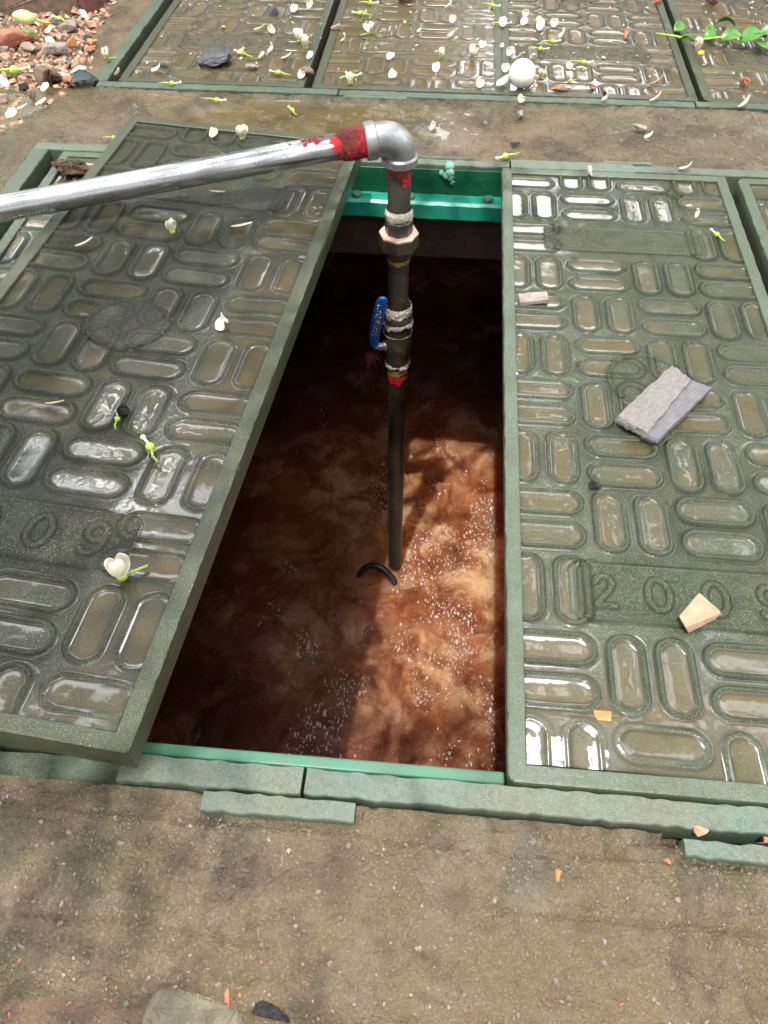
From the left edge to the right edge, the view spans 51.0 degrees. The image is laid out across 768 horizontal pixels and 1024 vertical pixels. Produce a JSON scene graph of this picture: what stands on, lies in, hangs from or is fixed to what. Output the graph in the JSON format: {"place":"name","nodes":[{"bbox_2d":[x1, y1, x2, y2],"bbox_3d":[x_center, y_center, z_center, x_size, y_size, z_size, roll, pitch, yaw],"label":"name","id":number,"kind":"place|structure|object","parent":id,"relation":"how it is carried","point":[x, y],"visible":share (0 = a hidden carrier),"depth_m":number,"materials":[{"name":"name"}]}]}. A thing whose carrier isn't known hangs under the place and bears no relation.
{"place":"outdoors","nodes":[
{"label":"outdoors","id":0,"kind":"place"},
{"bbox_2d":[0,12,144,1023],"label":"ground","id":1,"kind":"structure","parent":0,"point":[41,1010],"depth_m":0.82,"materials":[{"name":"brown soil"}]},
{"bbox_2d":[0,46,9,52],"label":"stone","id":2,"kind":"object","parent":1,"relation":"on","point":[4,49],"visible":0.9,"depth_m":2.27,"materials":[{"name":"stone"}]},
{"bbox_2d":[0,52,10,60],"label":"stone","id":3,"kind":"object","parent":1,"relation":"on","point":[4,56],"visible":1,"depth_m":2.22,"materials":[{"name":"stone"}]},
{"bbox_2d":[20,42,35,51],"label":"stone","id":4,"kind":"object","parent":1,"relation":"on","point":[27,46],"visible":1,"depth_m":2.26,"materials":[{"name":"stone"}]},
{"bbox_2d":[0,0,79,15],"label":"brick lump","id":5,"kind":"object","parent":1,"relation":"on","point":[9,7],"visible":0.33,"depth_m":2.45,"materials":[{"name":"brick"}]},
{"bbox_2d":[42,42,68,54],"bbox_3d":[-0.924,-1.302,2.260,0.069,0.031,0.042,-12,50,-20],"label":"stone","id":6,"kind":"object","parent":1,"relation":"on","point":[55,48],"visible":1,"depth_m":2.25,"materials":[{"name":"stone"}]},
{"bbox_2d":[0,0,115,133],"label":"brick grit","id":7,"kind":"object","parent":1,"relation":"on","point":[91,23],"visible":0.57,"depth_m":2.34,"materials":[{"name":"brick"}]},
{"bbox_2d":[5,107,16,117],"bbox_3d":[-0.920,-0.984,1.983,0.028,0.017,0.020,-31,57,-23],"label":"petal","id":8,"kind":"object","parent":7,"relation":"on","point":[11,112],"visible":1,"depth_m":1.99,"materials":[{"name":"plant"}]},
{"bbox_2d":[0,65,30,74],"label":"flower stalk","id":9,"kind":"object","parent":7,"relation":"on","point":[13,69],"visible":1,"depth_m":2.15,"materials":[{"name":"plant"}]},
{"bbox_2d":[0,28,33,47],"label":"stone","id":10,"kind":"object","parent":7,"relation":"on","point":[11,38],"visible":0.9,"depth_m":2.27,"materials":[{"name":"red stone"}]},
{"bbox_2d":[12,9,51,24],"bbox_3d":[-0.990,-1.389,2.263,0.104,0.036,0.035,-6,48,-29],"label":"flower bud","id":11,"kind":"object","parent":7,"relation":"on","point":[26,17],"visible":1,"depth_m":2.25,"materials":[{"name":"plant"}]},
{"bbox_2d":[32,65,49,85],"bbox_3d":[-0.912,-1.166,2.143,0.054,0.042,0.045,36,59,22],"label":"stone","id":12,"kind":"object","parent":7,"relation":"on","point":[41,73],"visible":1,"depth_m":2.12,"materials":[{"name":"stone"}]},
{"bbox_2d":[55,30,65,41],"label":"stone","id":13,"kind":"object","parent":1,"relation":"on","point":[59,36],"visible":0.97,"depth_m":2.31,"materials":[{"name":"stone"}]},
{"bbox_2d":[67,36,76,46],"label":"stone","id":14,"kind":"object","parent":1,"relation":"on","point":[71,41],"visible":0.81,"depth_m":2.30,"materials":[{"name":"stone"}]},
{"bbox_2d":[78,0,110,13],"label":"brick lump","id":15,"kind":"object","parent":1,"relation":"on","point":[88,6],"visible":0.28,"depth_m":2.47,"materials":[{"name":"brick"}]},
{"bbox_2d":[142,987,243,1023],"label":"stone","id":16,"kind":"object","parent":1,"relation":"on","point":[169,1005],"visible":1,"depth_m":0.81,"materials":[{"name":"stone"}]},
{"bbox_2d":[2,941,708,1023],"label":"pale grit","id":17,"kind":"object","parent":1,"relation":"on","point":[329,963],"visible":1,"depth_m":0.82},
{"bbox_2d":[27,84,733,259],"bbox_3d":[0.339,-0.408,2.642,2.540,1.670,3.430,4,51,3],"label":"pit chamber","id":18,"kind":"object","parent":1,"relation":"in","point":[446,238],"depth_m":2.00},
{"bbox_2d":[0,120,418,570],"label":"water pipe","id":19,"kind":"object","parent":18,"relation":"in","point":[391,144],"visible":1,"depth_m":1.52,"materials":[{"name":"metal"}]},
{"bbox_2d":[0,142,767,867],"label":"pit surround","id":20,"kind":"object","parent":18,"relation":"on","point":[280,786],"visible":0.61,"depth_m":0.94,"materials":[{"name":"plastic"}]},
{"bbox_2d":[0,151,101,754],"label":"manhole cover","id":21,"kind":"object","parent":20,"relation":"on","point":[18,238],"visible":0.02,"depth_m":1.68,"materials":[{"name":"plastic"}]},
{"bbox_2d":[51,159,88,174],"bbox_3d":[-0.711,-0.774,1.816,0.090,0.030,0.060,7,48,0],"label":"mud clump","id":22,"kind":"object","parent":21,"relation":"on","point":[71,167],"visible":0.95,"depth_m":1.81,"materials":[{"name":"soil"}]},
{"bbox_2d":[0,116,360,767],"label":"manhole cover","id":23,"kind":"object","parent":20,"relation":"on","point":[130,301],"visible":0.89,"depth_m":1.23,"materials":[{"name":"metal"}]},
{"bbox_2d":[75,237,91,246],"bbox_3d":[-0.548,-0.494,1.468,0.036,0.017,0.008,-4,44,-2],"label":"petal","id":24,"kind":"object","parent":23,"relation":"on","point":[84,242],"visible":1,"depth_m":1.47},
{"bbox_2d":[114,410,119,429],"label":"flower stalk","id":25,"kind":"object","parent":23,"relation":"on","point":[116,418],"visible":1,"depth_m":1.19,"materials":[{"name":"plant"}]},
{"bbox_2d":[116,403,128,415],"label":"stone","id":26,"kind":"object","parent":23,"relation":"on","point":[122,409],"visible":1,"depth_m":1.20,"materials":[{"name":"stone"}]},
{"bbox_2d":[104,552,147,581],"bbox_3d":[-0.326,0.066,1.012,0.048,0.038,0.022,-35,58,-25],"label":"blossom","id":27,"kind":"object","parent":23,"relation":"on","point":[118,567],"visible":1,"depth_m":1.00,"materials":[{"name":"white plant"}]},
{"bbox_2d":[140,434,158,462],"bbox_3d":[-0.335,-0.091,1.157,0.014,0.014,0.059,-27,55,-20],"label":"flower stalk","id":28,"kind":"object","parent":23,"relation":"on","point":[149,446],"visible":1,"depth_m":1.16,"materials":[{"name":"plant"}]},
{"bbox_2d":[165,217,175,233],"bbox_3d":[-0.396,-0.530,1.494,0.015,0.032,0.021,33,58,24],"label":"blossom","id":29,"kind":"object","parent":23,"relation":"on","point":[170,224],"visible":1,"depth_m":1.49,"materials":[{"name":"white plant"}]},
{"bbox_2d":[209,127,217,137],"bbox_3d":[-0.369,-0.819,1.736,0.024,0.020,0.012,26,44,24],"label":"petal","id":30,"kind":"object","parent":23,"relation":"on","point":[213,132],"visible":1,"depth_m":1.74,"materials":[{"name":"plant"}]},
{"bbox_2d":[215,315,224,330],"bbox_3d":[-0.271,-0.312,1.330,0.013,0.022,0.027,-1,72,-22],"label":"petal","id":31,"kind":"object","parent":23,"relation":"on","point":[219,324],"visible":1,"depth_m":1.33,"materials":[{"name":"plant"}]},
{"bbox_2d":[235,124,247,139],"bbox_3d":[-0.305,-0.814,1.725,0.023,0.032,0.021,20,53,16],"label":"blossom","id":32,"kind":"object","parent":23,"relation":"on","point":[241,130],"visible":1,"depth_m":1.72,"materials":[{"name":"white plant"}]},
{"bbox_2d":[501,168,767,807],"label":"manhole cover","id":33,"kind":"object","parent":20,"relation":"on","point":[644,281],"visible":0.91,"depth_m":1.21,"materials":[{"name":"plastic"}]},
{"bbox_2d":[518,292,548,304],"bbox_3d":[0.281,-0.403,1.513,0.059,0.010,0.028,-7,51,-5],"label":"stone chip","id":34,"kind":"object","parent":33,"relation":"on","point":[533,298],"visible":1,"depth_m":1.51,"materials":[{"name":"stone"}]},
{"bbox_2d":[589,480,601,489],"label":"stone","id":35,"kind":"object","parent":33,"relation":"on","point":[594,485],"visible":1,"depth_m":1.21,"materials":[{"name":"stone"}]},
{"bbox_2d":[594,710,611,720],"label":"stone","id":36,"kind":"object","parent":33,"relation":"on","point":[603,715],"visible":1,"depth_m":0.98,"materials":[{"name":"stone"}]},
{"bbox_2d":[614,366,711,444],"bbox_3d":[0.457,-0.177,1.313,0.078,0.019,0.178,36,59,26],"label":"stone slab","id":37,"kind":"object","parent":33,"relation":"on","point":[662,406],"depth_m":1.30,"materials":[{"name":"grey stone"}]},
{"bbox_2d":[679,593,720,632],"bbox_3d":[0.411,0.136,1.062,0.058,0.015,0.038,-29,56,-22],"label":"stone chip","id":38,"kind":"object","parent":33,"relation":"on","point":[700,610],"visible":1,"depth_m":1.06,"materials":[{"name":"stone"}]},
{"bbox_2d":[710,228,724,241],"bbox_3d":[0.683,-0.566,1.644,0.011,0.011,0.046,-20,53,-15],"label":"flower stalk","id":39,"kind":"object","parent":33,"relation":"on","point":[716,234],"visible":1,"depth_m":1.64,"materials":[{"name":"plant"}]},
{"bbox_2d":[691,824,708,836],"bbox_3d":[0.348,0.354,0.894,0.024,0.008,0.011,15,52,12],"label":"stone","id":40,"kind":"object","parent":20,"relation":"on","point":[698,831],"visible":1,"depth_m":0.89,"materials":[{"name":"stone"}]},
{"bbox_2d":[733,178,767,295],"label":"manhole cover","id":41,"kind":"object","parent":20,"relation":"on","point":[750,198],"visible":0.94,"depth_m":1.72,"materials":[{"name":"plastic"}]},
{"bbox_2d":[94,0,767,112],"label":"pit surround","id":42,"kind":"object","parent":18,"relation":"on","point":[126,52],"visible":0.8,"depth_m":2.10,"materials":[{"name":"plastic"}]},
{"bbox_2d":[101,46,117,60],"bbox_3d":[-0.757,-1.255,2.202,0.030,0.034,0.042,24,55,19],"label":"blossom","id":43,"kind":"object","parent":42,"relation":"on","point":[105,51],"visible":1,"depth_m":2.20,"materials":[{"name":"white plant"}]},
{"bbox_2d":[159,81,181,85],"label":"flower stalk","id":44,"kind":"object","parent":42,"relation":"on","point":[172,83],"visible":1,"depth_m":2.11,"materials":[{"name":"plant"}]},
{"bbox_2d":[118,0,338,87],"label":"manhole cover","id":45,"kind":"object","parent":42,"relation":"on","point":[186,29],"visible":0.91,"depth_m":2.30,"materials":[{"name":"plastic"}]},
{"bbox_2d":[197,46,232,66],"bbox_3d":[-0.460,-1.237,2.192,0.097,0.036,0.063,-14,52,-2],"label":"stone","id":46,"kind":"object","parent":45,"relation":"on","point":[218,56],"visible":1,"depth_m":2.18,"materials":[{"name":"black stone"}]},
{"bbox_2d":[234,49,252,56],"bbox_3d":[-0.388,-1.270,2.228,0.067,0.016,0.016,28,56,22],"label":"flower stalk","id":47,"kind":"object","parent":45,"relation":"on","point":[243,53],"visible":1,"depth_m":2.23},
{"bbox_2d":[267,24,274,33],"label":"petal","id":48,"kind":"object","parent":45,"relation":"on","point":[270,28],"visible":1,"depth_m":2.32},
{"bbox_2d":[267,7,279,14],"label":"stone","id":49,"kind":"object","parent":45,"relation":"on","point":[272,10],"visible":1,"depth_m":2.42,"materials":[{"name":"black stone"}]},
{"bbox_2d":[269,69,290,74],"bbox_3d":[-0.277,-1.173,2.149,0.062,0.014,0.014,16,52,13],"label":"flower stalk","id":50,"kind":"object","parent":45,"relation":"on","point":[278,72],"visible":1,"depth_m":2.15,"materials":[{"name":"plant"}]},
{"bbox_2d":[290,4,297,11],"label":"petal","id":51,"kind":"object","parent":45,"relation":"on","point":[293,8],"visible":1,"depth_m":2.43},
{"bbox_2d":[293,28,306,42],"bbox_3d":[-0.236,-1.347,2.273,0.040,0.036,0.029,4,51,3],"label":"blossom","id":52,"kind":"object","parent":45,"relation":"on","point":[298,33],"visible":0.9,"depth_m":2.27,"materials":[{"name":"white plant"}]},
{"bbox_2d":[298,70,304,78],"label":"petal","id":53,"kind":"object","parent":45,"relation":"on","point":[301,74],"visible":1,"depth_m":2.13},
{"bbox_2d":[301,34,308,49],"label":"blossom","id":54,"kind":"object","parent":45,"relation":"on","point":[304,41],"visible":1,"depth_m":2.23,"materials":[{"name":"white plant"}]},
{"bbox_2d":[299,66,313,76],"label":"stone","id":55,"kind":"object","parent":45,"relation":"on","point":[308,70],"visible":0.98,"depth_m":2.14,"materials":[{"name":"stone"}]},
{"bbox_2d":[306,0,312,8],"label":"petal","id":56,"kind":"object","parent":45,"relation":"on","point":[309,3],"visible":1,"depth_m":2.45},
{"bbox_2d":[312,0,502,95],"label":"manhole cover","id":57,"kind":"object","parent":42,"relation":"on","point":[398,37],"visible":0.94,"depth_m":2.27,"materials":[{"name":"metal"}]},
{"bbox_2d":[345,71,352,84],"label":"blossom","id":58,"kind":"object","parent":57,"relation":"on","point":[349,76],"visible":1,"depth_m":2.09,"materials":[{"name":"white plant"}]},
{"bbox_2d":[360,21,373,35],"bbox_3d":[-0.050,-1.389,2.307,0.040,0.036,0.028,-4,51,-3],"label":"blossom","id":59,"kind":"object","parent":57,"relation":"on","point":[368,28],"visible":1,"depth_m":2.31,"materials":[{"name":"white plant"}]},
{"bbox_2d":[359,0,378,5],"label":"flower stalk","id":60,"kind":"object","parent":57,"relation":"on","point":[370,2],"visible":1,"depth_m":2.46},
{"bbox_2d":[386,52,393,59],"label":"petal","id":61,"kind":"object","parent":57,"relation":"on","point":[389,55],"visible":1,"depth_m":2.21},
{"bbox_2d":[388,68,396,77],"bbox_3d":[0.022,-1.160,2.130,0.024,0.022,0.012,44,44,8],"label":"petal","id":62,"kind":"object","parent":57,"relation":"on","point":[392,73],"visible":1,"depth_m":2.13,"materials":[{"name":"plant"}]},
{"bbox_2d":[432,62,439,71],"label":"petal","id":63,"kind":"object","parent":57,"relation":"on","point":[435,66],"visible":1,"depth_m":2.15,"materials":[{"name":"plant"}]},
{"bbox_2d":[439,47,444,57],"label":"blossom","id":64,"kind":"object","parent":57,"relation":"on","point":[441,51],"visible":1,"depth_m":2.20,"materials":[{"name":"white plant"}]},
{"bbox_2d":[449,14,455,22],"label":"petal","id":65,"kind":"object","parent":57,"relation":"on","point":[452,18],"visible":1,"depth_m":2.37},
{"bbox_2d":[469,43,478,57],"bbox_3d":[0.246,-1.261,2.201,0.025,0.034,0.025,-4,51,-3],"label":"blossom","id":66,"kind":"object","parent":57,"relation":"on","point":[473,50],"visible":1,"depth_m":2.19,"materials":[{"name":"white plant"}]},
{"bbox_2d":[476,79,484,87],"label":"petal","id":67,"kind":"object","parent":57,"relation":"on","point":[479,83],"visible":1,"depth_m":2.09,"materials":[{"name":"plant"}]},
{"bbox_2d":[496,74,508,85],"bbox_3d":[0.308,-1.121,2.090,0.026,0.030,0.037,10,58,-5],"label":"petal","id":68,"kind":"object","parent":57,"relation":"on","point":[502,81],"visible":1,"depth_m":2.10,"materials":[{"name":"plant"}]},
{"bbox_2d":[501,0,697,102],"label":"manhole cover","id":69,"kind":"object","parent":42,"relation":"on","point":[631,69],"visible":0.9,"depth_m":2.26,"materials":[{"name":"plastic"}]},
{"bbox_2d":[499,16,506,26],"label":"petal","id":70,"kind":"object","parent":69,"relation":"on","point":[504,19],"visible":1,"depth_m":2.35,"materials":[{"name":"plant"}]},
{"bbox_2d":[502,63,509,71],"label":"petal","id":71,"kind":"object","parent":69,"relation":"on","point":[505,67],"visible":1,"depth_m":2.15,"materials":[{"name":"plant"}]},
{"bbox_2d":[506,47,513,55],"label":"petal","id":72,"kind":"object","parent":69,"relation":"on","point":[509,51],"visible":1,"depth_m":2.22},
{"bbox_2d":[509,58,535,87],"bbox_3d":[0.357,-1.133,2.078,0.068,0.072,0.068,0,93,8],"label":"ball","id":73,"kind":"object","parent":69,"relation":"on","point":[522,71],"visible":1,"depth_m":2.05,"materials":[{"name":"plastic"}]},
{"bbox_2d":[536,18,544,30],"bbox_3d":[0.453,-1.413,2.333,0.027,0.026,0.021,-2,38,35],"label":"petal","id":74,"kind":"object","parent":69,"relation":"on","point":[540,24],"visible":1,"depth_m":2.34,"materials":[{"name":"plant"}]},
{"bbox_2d":[538,69,545,80],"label":"blossom","id":75,"kind":"object","parent":69,"relation":"on","point":[541,72],"visible":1,"depth_m":2.12,"materials":[{"name":"white plant"}]},
{"bbox_2d":[541,39,560,43],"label":"flower stalk","id":76,"kind":"object","parent":69,"relation":"on","point":[552,41],"visible":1,"depth_m":2.27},
{"bbox_2d":[550,18,558,26],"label":"petal","id":77,"kind":"object","parent":69,"relation":"on","point":[554,22],"visible":1,"depth_m":2.34,"materials":[{"name":"plant"}]},
{"bbox_2d":[549,85,569,89],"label":"leaf","id":78,"kind":"object","parent":69,"relation":"on","point":[559,86],"visible":1,"depth_m":2.09,"materials":[{"name":"plant"}]},
{"bbox_2d":[566,71,575,82],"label":"blossom","id":79,"kind":"object","parent":69,"relation":"on","point":[569,75],"visible":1,"depth_m":2.10,"materials":[{"name":"white plant"}]},
{"bbox_2d":[570,59,593,64],"bbox_3d":[0.537,-1.221,2.184,0.062,0.014,0.014,6,51,5],"label":"flower stalk","id":80,"kind":"object","parent":69,"relation":"on","point":[583,62],"visible":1,"depth_m":2.18,"materials":[{"name":"plant"}]},
{"bbox_2d":[662,0,767,103],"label":"manhole cover","id":81,"kind":"object","parent":42,"relation":"on","point":[725,70],"visible":0.82,"depth_m":2.25,"materials":[{"name":"plastic"}]},
{"bbox_2d":[136,0,765,92],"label":"petal crumb","id":82,"kind":"object","parent":81,"relation":"on","point":[404,21],"visible":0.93,"depth_m":2.30,"materials":[{"name":"plant"}]},
{"bbox_2d":[695,37,703,55],"bbox_3d":[0.867,-1.280,2.209,0.026,0.040,0.048,-4,51,-3],"label":"blossom","id":83,"kind":"object","parent":81,"relation":"on","point":[698,42],"visible":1,"depth_m":2.21,"materials":[{"name":"white plant"}]},
{"bbox_2d":[656,16,767,48],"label":"leafy twig","id":84,"kind":"object","parent":81,"relation":"on","point":[750,33],"visible":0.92,"depth_m":2.25,"materials":[{"name":"green plant"}]},
{"bbox_2d":[741,77,750,86],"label":"stone","id":85,"kind":"object","parent":81,"relation":"on","point":[745,81],"visible":1,"depth_m":2.09,"materials":[{"name":"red stone"}]},
{"bbox_2d":[147,252,739,844],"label":"water","id":86,"kind":"structure","parent":18,"relation":"in","point":[241,678],"depth_m":2.65,"materials":[{"name":"liquid"}]},
{"bbox_2d":[356,562,397,585],"bbox_3d":[-0.015,0.201,2.594,0.145,0.066,0.049,12,52,10],"label":"bent hose","id":87,"kind":"object","parent":86,"relation":"in","point":[387,573],"visible":0.98,"depth_m":2.58,"materials":[{"name":"rubber"}]},
{"bbox_2d":[258,409,497,766],"bbox_3d":[-0.019,0.345,2.494,0.743,0.073,1.908,4,51,3],"label":"foam","id":88,"kind":"object","parent":86,"relation":"on","point":[359,692],"visible":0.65,"depth_m":2.49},
{"bbox_2d":[0,0,767,1023],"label":"pavement","id":89,"kind":"structure","parent":0,"point":[334,114],"depth_m":0.86,"materials":[{"name":"concrete"}]},
{"bbox_2d":[0,76,8,86],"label":"petal","id":90,"kind":"object","parent":89,"relation":"on","point":[4,81],"visible":1,"depth_m":2.09,"materials":[{"name":"plant"}]},
{"bbox_2d":[18,82,30,90],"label":"stone","id":91,"kind":"object","parent":89,"relation":"on","point":[23,86],"visible":1,"depth_m":2.11,"materials":[{"name":"stone"}]},
{"bbox_2d":[20,88,35,100],"bbox_3d":[-0.912,-1.076,2.087,0.054,0.056,0.022,-7,44,-13],"label":"stone","id":92,"kind":"object","parent":89,"relation":"on","point":[30,94],"visible":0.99,"depth_m":2.08,"materials":[{"name":"stone"}]},
{"bbox_2d":[40,82,48,91],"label":"petal","id":93,"kind":"object","parent":89,"relation":"on","point":[44,87],"visible":1,"depth_m":2.08,"materials":[{"name":"plant"}]},
{"bbox_2d":[42,61,61,78],"bbox_3d":[-0.865,-1.158,2.131,0.043,0.049,0.113,-32,63,-34],"label":"stone","id":94,"kind":"object","parent":89,"relation":"on","point":[54,73],"visible":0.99,"depth_m":2.13,"materials":[{"name":"stone"}]},
{"bbox_2d":[55,18,75,32],"bbox_3d":[-0.943,-1.431,2.376,0.095,0.035,0.038,-36,59,-26],"label":"stone","id":95,"kind":"object","parent":89,"relation":"on","point":[69,25],"visible":0.98,"depth_m":2.37,"materials":[{"name":"stone"}]},
{"bbox_2d":[62,75,74,83],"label":"stone","id":96,"kind":"object","parent":89,"relation":"on","point":[66,79],"visible":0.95,"depth_m":2.12,"materials":[{"name":"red stone"}]},
{"bbox_2d":[67,69,98,84],"bbox_3d":[-0.801,-1.144,2.125,0.070,0.021,0.069,23,54,18],"label":"stone","id":97,"kind":"object","parent":89,"relation":"on","point":[79,74],"visible":1,"depth_m":2.13,"materials":[{"name":"stone"}]},
{"bbox_2d":[79,9,86,18],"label":"petal","id":98,"kind":"object","parent":89,"relation":"on","point":[83,13],"visible":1,"depth_m":2.39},
{"bbox_2d":[204,97,226,102],"bbox_3d":[-0.430,-1.048,2.047,0.059,0.014,0.014,8,51,7],"label":"flower stalk","id":99,"kind":"object","parent":89,"relation":"on","point":[217,100],"visible":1,"depth_m":2.04,"materials":[{"name":"plant"}]},
{"bbox_2d":[224,989,229,1007],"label":"stone","id":100,"kind":"object","parent":89,"relation":"on","point":[227,997],"visible":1,"depth_m":0.81,"materials":[{"name":"red stone"}]},
{"bbox_2d":[252,999,289,1022],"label":"stone","id":101,"kind":"object","parent":89,"relation":"on","point":[263,1008],"visible":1,"depth_m":0.80,"materials":[{"name":"stone"}]},
{"bbox_2d":[0,790,765,1023],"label":"embedded pebble","id":102,"kind":"object","parent":89,"relation":"on","point":[338,918],"visible":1,"depth_m":0.86,"materials":[{"name":"stone"}]},
{"bbox_2d":[0,786,767,1023],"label":"sand grit","id":103,"kind":"object","parent":89,"relation":"on","point":[375,899],"visible":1,"depth_m":0.86,"materials":[{"name":"sand"}]},
{"bbox_2d":[47,88,767,166],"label":"sand grit","id":104,"kind":"object","parent":89,"relation":"on","point":[468,124],"visible":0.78,"depth_m":1.98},
{"bbox_2d":[495,152,519,160],"bbox_3d":[0.285,-0.822,1.856,0.067,0.016,0.016,-24,54,-18],"label":"flower stalk","id":105,"kind":"object","parent":89,"relation":"on","point":[504,156],"visible":1,"depth_m":1.85,"materials":[{"name":"plant"}]},
{"bbox_2d":[518,94,525,102],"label":"petal","id":106,"kind":"object","parent":89,"relation":"on","point":[521,98],"visible":1,"depth_m":2.04,"materials":[{"name":"plant"}]},
{"bbox_2d":[555,868,561,881],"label":"stone","id":107,"kind":"object","parent":89,"relation":"on","point":[558,872],"visible":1,"depth_m":0.87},
{"bbox_2d":[632,123,646,131],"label":"stone","id":108,"kind":"object","parent":89,"relation":"on","point":[640,127],"visible":1,"depth_m":1.94,"materials":[{"name":"stone"}]},
{"bbox_2d":[738,95,749,106],"bbox_3d":[0.900,-1.026,2.009,0.025,0.024,0.015,-10,33,-3],"label":"petal","id":109,"kind":"object","parent":89,"relation":"on","point":[744,102],"visible":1,"depth_m":2.01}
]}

